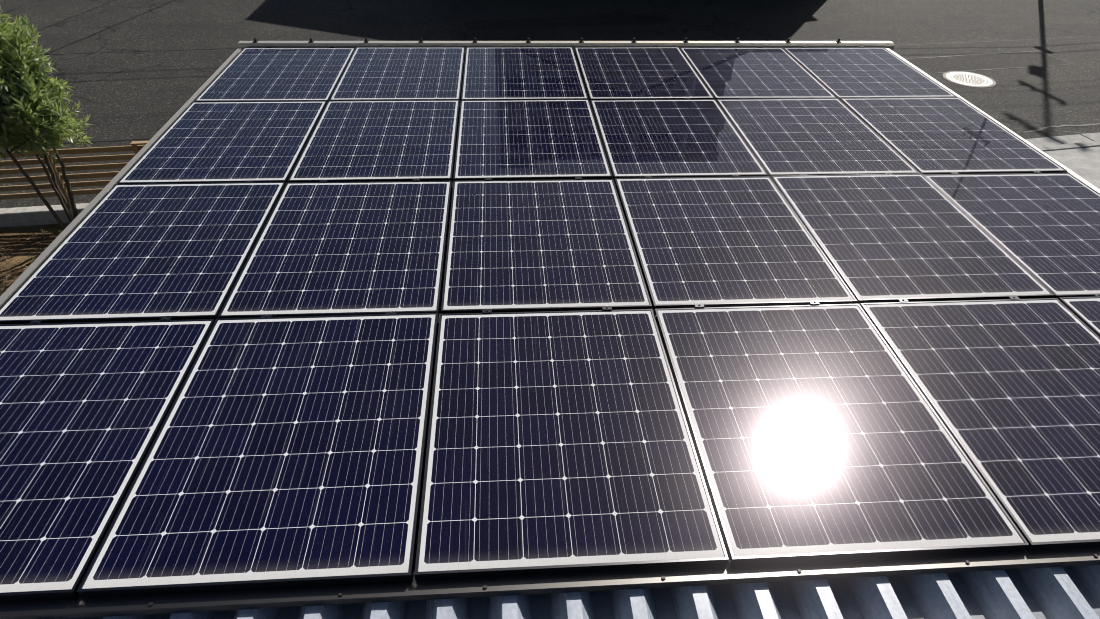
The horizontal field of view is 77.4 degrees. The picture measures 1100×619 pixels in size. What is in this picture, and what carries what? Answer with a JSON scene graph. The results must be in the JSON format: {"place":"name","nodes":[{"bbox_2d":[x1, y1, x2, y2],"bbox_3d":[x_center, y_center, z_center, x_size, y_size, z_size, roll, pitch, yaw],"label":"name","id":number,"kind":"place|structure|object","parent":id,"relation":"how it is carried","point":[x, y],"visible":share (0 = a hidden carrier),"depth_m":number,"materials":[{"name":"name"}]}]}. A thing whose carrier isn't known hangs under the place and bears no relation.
{"place":"outdoors","nodes":[
{"label":"outdoors","id":0,"kind":"place"},
{"bbox_2d":[0,0,1099,207],"bbox_3d":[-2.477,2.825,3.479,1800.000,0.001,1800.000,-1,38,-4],"label":"asphalt ground","id":1,"kind":"structure","parent":0,"point":[123,92],"depth_m":15.28,"materials":[{"name":"grey asphalt"}]},
{"bbox_2d":[0,221,69,295],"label":"garden soil bed","id":2,"kind":"object","parent":1,"relation":"on","point":[20,248],"visible":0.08,"depth_m":7.95,"materials":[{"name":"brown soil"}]},
{"bbox_2d":[0,6,93,229],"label":"olive tree","id":3,"kind":"object","parent":2,"relation":"in","point":[18,110],"depth_m":7.08,"materials":[{"name":"green plant"}]},
{"bbox_2d":[0,203,88,227],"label":"concrete fence footing","id":4,"kind":"object","parent":1,"relation":"on","point":[24,216],"depth_m":8.25,"materials":[{"name":"grey concrete"}]},
{"bbox_2d":[0,141,148,208],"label":"timber fence slats","id":5,"kind":"object","parent":1,"relation":"on","point":[136,147],"visible":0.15,"depth_m":8.04,"materials":[{"name":"brown wood"}]},
{"bbox_2d":[0,38,1099,306],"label":"carport frame","id":6,"kind":"object","parent":1,"relation":"on","point":[60,238],"visible":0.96,"depth_m":6.37,"materials":[{"name":"silver metal"}]},
{"bbox_2d":[0,46,1099,618],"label":"mounting rails","id":7,"kind":"object","parent":6,"relation":"attached to","point":[412,590],"visible":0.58,"depth_m":2.16,"materials":[{"name":"black metal"}]},
{"bbox_2d":[0,319,214,601],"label":"solar panel","id":8,"kind":"object","parent":7,"relation":"on","point":[85,407],"visible":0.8,"depth_m":2.58,"materials":[{"name":"blue glass"}]},
{"bbox_2d":[0,182,285,323],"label":"solar panel","id":9,"kind":"object","parent":7,"relation":"on","point":[147,252],"visible":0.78,"depth_m":3.50,"materials":[{"name":"blue glass"}]},
{"bbox_2d":[117,101,326,183],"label":"solar panel","id":10,"kind":"object","parent":7,"relation":"on","point":[228,141],"visible":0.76,"depth_m":4.60,"materials":[{"name":"blue glass"}]},
{"bbox_2d":[77,313,437,597],"bbox_3d":[-0.971,0.445,2.630,0.995,0.037,1.325,-1,38,-4],"label":"solar panel","id":11,"kind":"object","parent":7,"relation":"on","point":[284,452],"visible":0.97,"depth_m":2.46,"materials":[{"name":"blue glass"}]},
{"bbox_2d":[194,48,354,101],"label":"solar panel","id":12,"kind":"object","parent":7,"relation":"on","point":[278,74],"visible":0.79,"depth_m":5.68,"materials":[{"name":"blue glass"}]},
{"bbox_2d":[218,181,451,318],"bbox_3d":[-1.060,-0.368,3.696,0.995,0.035,1.325,-1,37,-4],"label":"solar panel","id":13,"kind":"object","parent":7,"relation":"on","point":[340,248],"visible":0.87,"depth_m":3.57,"materials":[{"name":"blue glass"}]},
{"bbox_2d":[288,100,459,181],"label":"solar panel","id":14,"kind":"object","parent":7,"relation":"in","point":[377,140],"visible":0.87,"depth_m":4.66,"materials":[{"name":"blue glass"}]},
{"bbox_2d":[329,47,464,100],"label":"solar panel","id":15,"kind":"object","parent":7,"relation":"on","point":[400,73],"visible":0.9,"depth_m":5.75,"materials":[{"name":"blue glass"}]},
{"bbox_2d":[461,47,588,99],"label":"solar panel","id":16,"kind":"object","parent":7,"relation":"on","point":[518,73],"visible":0.87,"depth_m":5.81,"materials":[{"name":"blue glass"}]},
{"bbox_2d":[453,99,611,180],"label":"solar panel","id":17,"kind":"object","parent":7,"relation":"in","point":[551,139],"visible":0.87,"depth_m":4.72,"materials":[{"name":"blue glass"}]},
{"bbox_2d":[441,179,651,313],"bbox_3d":[-0.056,-0.393,3.765,0.995,0.036,1.325,-1,37,-4],"label":"solar panel","id":18,"kind":"object","parent":7,"relation":"on","point":[538,245],"visible":0.84,"depth_m":3.64,"materials":[{"name":"blue glass"}]},
{"bbox_2d":[414,309,728,580],"bbox_3d":[0.031,0.424,2.700,0.995,0.035,1.325,-1,37,-4],"label":"solar panel","id":19,"kind":"object","parent":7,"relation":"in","point":[559,442],"visible":0.97,"depth_m":2.53,"materials":[{"name":"blue glass"}]},
{"bbox_2d":[574,47,714,100],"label":"solar panel","id":20,"kind":"object","parent":7,"relation":"on","point":[629,73],"visible":0.84,"depth_m":5.87,"materials":[{"name":"blue glass"}]},
{"bbox_2d":[590,99,768,181],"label":"solar panel","id":21,"kind":"object","parent":7,"relation":"on","point":[661,138],"visible":0.84,"depth_m":4.79,"materials":[{"name":"blue glass"}]},
{"bbox_2d":[615,176,856,311],"bbox_3d":[0.947,-0.419,3.827,0.995,0.036,1.325,-1,38,-4],"label":"solar panel","id":22,"kind":"object","parent":7,"relation":"on","point":[727,241],"visible":0.92,"depth_m":3.70,"materials":[{"name":"blue glass"}]},
{"bbox_2d":[680,47,836,98],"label":"solar panel","id":23,"kind":"object","parent":7,"relation":"on","point":[748,73],"visible":0.79,"depth_m":5.95,"materials":[{"name":"blue glass"}]},
{"bbox_2d":[716,98,919,176],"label":"solar panel","id":24,"kind":"object","parent":7,"relation":"on","point":[813,136],"visible":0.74,"depth_m":4.86,"materials":[{"name":"blue glass"}]},
{"bbox_2d":[654,304,1028,564],"bbox_3d":[1.036,0.399,2.764,0.995,0.035,1.325,-1,37,-4],"label":"solar panel","id":25,"kind":"object","parent":7,"relation":"on","point":[820,433],"visible":0.95,"depth_m":2.60,"materials":[{"name":"blue glass"}]},
{"bbox_2d":[783,47,956,98],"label":"solar panel","id":26,"kind":"object","parent":7,"relation":"on","point":[859,72],"visible":0.79,"depth_m":6.01,"materials":[{"name":"blue glass"}]},
{"bbox_2d":[771,173,1053,304],"bbox_3d":[1.947,-0.447,3.889,0.995,0.037,1.325,-1,38,-4],"label":"solar panel","id":27,"kind":"object","parent":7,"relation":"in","point":[885,238],"visible":0.82,"depth_m":3.77,"materials":[{"name":"blue glass"}]},
{"bbox_2d":[840,97,1066,174],"bbox_3d":[2.862,-1.289,5.020,0.995,0.036,1.325,-1,38,-4],"label":"solar panel","id":28,"kind":"object","parent":7,"relation":"on","point":[934,135],"visible":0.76,"depth_m":4.92,"materials":[{"name":"blue glass"}]},
{"bbox_2d":[860,298,1099,550],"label":"solar panel","id":29,"kind":"object","parent":7,"relation":"on","point":[1009,389],"visible":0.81,"depth_m":2.83,"materials":[{"name":"blue glass"}]},
{"bbox_2d":[924,173,1099,298],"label":"solar panel","id":30,"kind":"object","parent":7,"relation":"on","point":[1043,229],"visible":0.81,"depth_m":4.00,"materials":[{"name":"blue glass"}]},
{"bbox_2d":[1058,297,1099,336],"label":"solar panel","id":31,"kind":"object","parent":7,"relation":"on","point":[1086,310],"visible":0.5,"depth_m":3.31,"materials":[{"name":"blue glass"}]},
{"bbox_2d":[69,62,1099,618],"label":"carport folded plate roof","id":32,"kind":"structure","parent":6,"relation":"on","point":[1071,592],"depth_m":2.20,"materials":[{"name":"silver metal"}]},
{"bbox_2d":[57,12,1070,90],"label":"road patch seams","id":33,"kind":"object","parent":1,"relation":"on","point":[675,21],"visible":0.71,"depth_m":15.42,"materials":[{"name":"black asphalt"}]},
{"bbox_2d":[41,36,1099,143],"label":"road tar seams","id":34,"kind":"object","parent":1,"relation":"on","point":[1043,128],"visible":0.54,"depth_m":11.67,"materials":[{"name":"black asphalt"}]},
{"bbox_2d":[462,13,1069,72],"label":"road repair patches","id":35,"kind":"object","parent":1,"relation":"on","point":[981,62],"visible":0.75,"depth_m":14.72,"materials":[{"name":"grey asphalt"}]},
{"bbox_2d":[943,71,995,86],"bbox_3d":[8.155,-4.486,13.369,0.940,0.008,0.940,-1,38,-4],"label":"manhole cover","id":36,"kind":"object","parent":1,"relation":"on","point":[960,77],"visible":1,"depth_m":13.36,"materials":[{"name":"silver metal"}]},
{"bbox_2d":[1025,132,1099,151],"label":"roadside gutter blocks","id":37,"kind":"structure","parent":1,"relation":"on","point":[1066,142],"depth_m":10.99,"materials":[{"name":"concrete"}]},
{"bbox_2d":[1044,147,1099,188],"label":"concrete driveway strip","id":38,"kind":"object","parent":1,"relation":"on","point":[1083,163],"depth_m":10.26,"materials":[{"name":"grey concrete"}]}
]}

